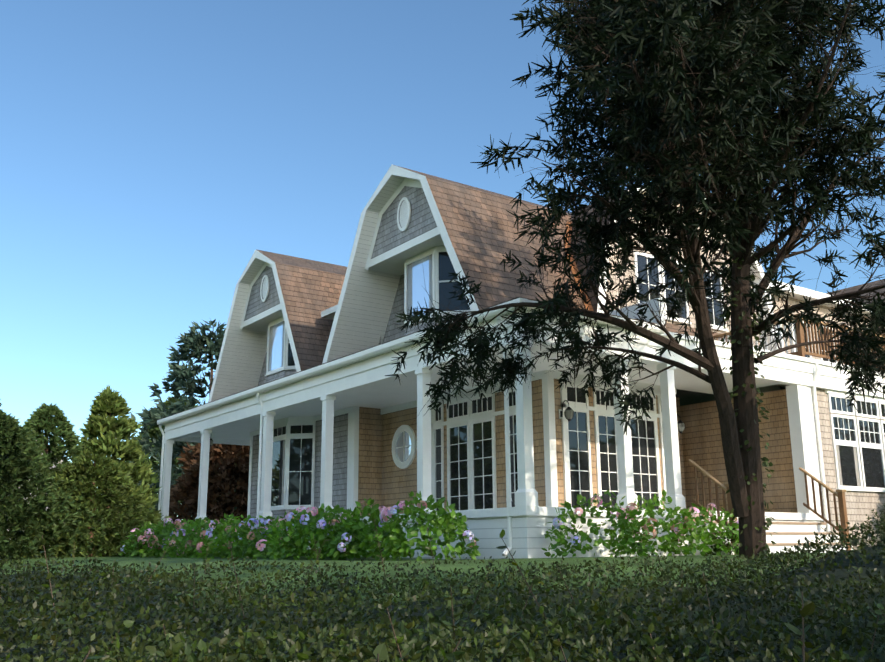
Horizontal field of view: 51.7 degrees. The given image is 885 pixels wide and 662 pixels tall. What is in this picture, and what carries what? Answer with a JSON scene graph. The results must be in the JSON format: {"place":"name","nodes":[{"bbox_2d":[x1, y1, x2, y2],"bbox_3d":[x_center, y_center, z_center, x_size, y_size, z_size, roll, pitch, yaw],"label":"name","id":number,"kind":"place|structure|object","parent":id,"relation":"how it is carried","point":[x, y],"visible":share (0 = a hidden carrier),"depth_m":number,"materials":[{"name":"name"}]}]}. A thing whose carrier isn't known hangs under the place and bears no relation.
{"place":"outdoors","nodes":[
{"label":"outdoors","id":0,"kind":"place"},
{"bbox_2d":[8,440,67,530],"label":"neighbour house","id":1,"kind":"structure","parent":0,"point":[61,461],"depth_m":72.19,"materials":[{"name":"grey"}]},
{"bbox_2d":[0,552,828,605],"bbox_3d":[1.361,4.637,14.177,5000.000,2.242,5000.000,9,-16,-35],"label":"terrain","id":2,"kind":"structure","parent":0,"point":[168,562],"depth_m":10.03,"materials":[{"name":"green plant"}]},
{"bbox_2d":[0,403,32,554],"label":"tree","id":3,"kind":"object","parent":2,"relation":"on","point":[13,480],"visible":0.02,"depth_m":36.73,"materials":[{"name":"green plant"}]},
{"bbox_2d":[0,411,106,563],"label":"evergreen","id":4,"kind":"object","parent":2,"relation":"on","point":[13,433],"visible":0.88,"depth_m":22.07,"materials":[{"name":"green plant"}]},
{"bbox_2d":[0,403,120,558],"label":"conifer tree","id":5,"kind":"object","parent":2,"relation":"on","point":[37,423],"depth_m":23.94,"materials":[{"name":"green plant"}]},
{"bbox_2d":[13,452,171,557],"bbox_3d":[-9.200,4.802,24.281,4.243,3.166,4.475,9,-16,-35],"label":"bush","id":6,"kind":"object","parent":2,"relation":"on","point":[102,469],"depth_m":23.76,"materials":[{"name":"green plant"}]},
{"bbox_2d":[45,384,163,555],"bbox_3d":[-9.599,4.074,26.781,3.951,5.089,3.769,9,-16,-35],"label":"conifer tree","id":7,"kind":"object","parent":2,"relation":"on","point":[106,402],"depth_m":26.63,"materials":[{"name":"green plant"}]},
{"bbox_2d":[122,396,216,519],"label":"tree","id":8,"kind":"object","parent":2,"relation":"on","point":[153,431],"visible":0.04,"depth_m":59.77,"materials":[{"name":"green plant"}]},
{"bbox_2d":[124,319,241,515],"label":"tree","id":9,"kind":"object","parent":2,"relation":"on","point":[194,341],"depth_m":43.14,"materials":[{"name":"green plant"}]},
{"bbox_2d":[160,442,249,523],"bbox_3d":[-8.351,6.283,36.113,6.850,5.653,6.975,9,-16,-35],"label":"tree","id":10,"kind":"object","parent":2,"relation":"on","point":[223,460],"depth_m":34.65,"materials":[{"name":"plant"}]},
{"bbox_2d":[114,490,738,560],"bbox_3d":[-4.330,4.516,20.256,21.155,1.211,5.979,-12,-18,41],"label":"hydrangea","id":11,"kind":"object","parent":2,"relation":"on","point":[392,538],"depth_m":15.16,"materials":[{"name":"green plant"}]},
{"bbox_2d":[0,518,884,661],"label":"hedge","id":12,"kind":"object","parent":2,"relation":"on","point":[597,619],"depth_m":4.49,"materials":[{"name":"green plant"}]},
{"bbox_2d":[158,314,829,556],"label":"gutter downspouts","id":13,"kind":"object","parent":2,"relation":"on","point":[508,470],"visible":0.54,"depth_m":19.31,"materials":[{"name":"white paint"}]},
{"bbox_2d":[164,298,884,558],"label":"porch","id":14,"kind":"object","parent":2,"relation":"on","point":[368,383],"visible":0.46,"depth_m":18.73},
{"bbox_2d":[161,340,819,520],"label":"porch columns","id":15,"kind":"structure","parent":14,"relation":"on","point":[526,493],"depth_m":17.21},
{"bbox_2d":[689,460,737,554],"bbox_3d":[4.871,3.164,16.400,0.140,1.775,0.920,9,-16,-35],"label":"stair railing","id":16,"kind":"object","parent":14,"relation":"on","point":[710,478],"visible":0.54,"depth_m":16.46,"materials":[{"name":"brown wood"}]},
{"bbox_2d":[799,467,850,549],"bbox_3d":[7.680,3.602,18.356,0.140,1.775,0.920,9,-16,-35],"label":"stair railing","id":17,"kind":"object","parent":14,"relation":"on","point":[839,494],"visible":0.96,"depth_m":18.26,"materials":[{"name":"brown wood"}]},
{"bbox_2d":[244,186,884,549],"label":"house shingle walls","id":18,"kind":"structure","parent":2,"relation":"on","point":[384,480],"depth_m":21.44,"materials":[{"name":"beige wood"}]},
{"bbox_2d":[157,165,884,520],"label":"house trim","id":19,"kind":"structure","parent":18,"relation":"attached to","point":[359,313],"depth_m":21.42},
{"bbox_2d":[268,252,884,510],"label":"windows","id":20,"kind":"structure","parent":19,"relation":"in","point":[847,460],"depth_m":20.33,"materials":[{"name":"glass"}]},
{"bbox_2d":[159,165,884,420],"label":"house roofs","id":21,"kind":"structure","parent":18,"relation":"on","point":[481,229],"depth_m":20.06,"materials":[{"name":"brown wood"}]},
{"bbox_2d":[559,400,573,420],"bbox_3d":[2.496,1.607,18.397,0.206,0.438,0.335,9,-16,-35],"label":"wall lantern","id":22,"kind":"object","parent":18,"relation":"attached to","point":[569,413],"depth_m":18.28,"materials":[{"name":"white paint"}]},
{"bbox_2d":[677,414,684,432],"bbox_3d":[5.223,2.061,20.289,0.206,0.438,0.335,9,-16,-35],"label":"wall lantern","id":23,"kind":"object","parent":18,"relation":"attached to","point":[681,425],"depth_m":20.15,"materials":[{"name":"white paint"}]},
{"bbox_2d":[714,314,884,369],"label":"balcony railing","id":24,"kind":"object","parent":18,"relation":"on","point":[799,338],"visible":0.19,"depth_m":20.25,"materials":[{"name":"brown wood"}]},
{"bbox_2d":[385,0,884,558],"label":"cedar tree","id":25,"kind":"object","parent":2,"relation":"on","point":[782,47],"depth_m":11.82,"materials":[{"name":"green plant"}]},
{"bbox_2d":[719,240,777,558],"bbox_3d":[4.209,1.142,12.722,0.686,4.641,1.402,-3,-13,10],"label":"ivy","id":26,"kind":"object","parent":25,"relation":"attached to","point":[765,463],"visible":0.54,"depth_m":12.52,"materials":[{"name":"green plant"}]},
{"bbox_2d":[692,521,852,554],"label":"porch stairs","id":27,"kind":"structure","parent":2,"relation":"on","point":[789,535],"depth_m":17.47,"materials":[{"name":"white wood"}]},
{"bbox_2d":[706,505,884,554],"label":"shrub","id":28,"kind":"object","parent":2,"relation":"on","point":[728,544],"visible":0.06,"depth_m":18.05,"materials":[{"name":"plant"}]},
{"bbox_2d":[0,0,884,519],"label":"sky","id":29,"kind":"structure","parent":0,"point":[149,149],"materials":[{"name":"blue"}]}
]}

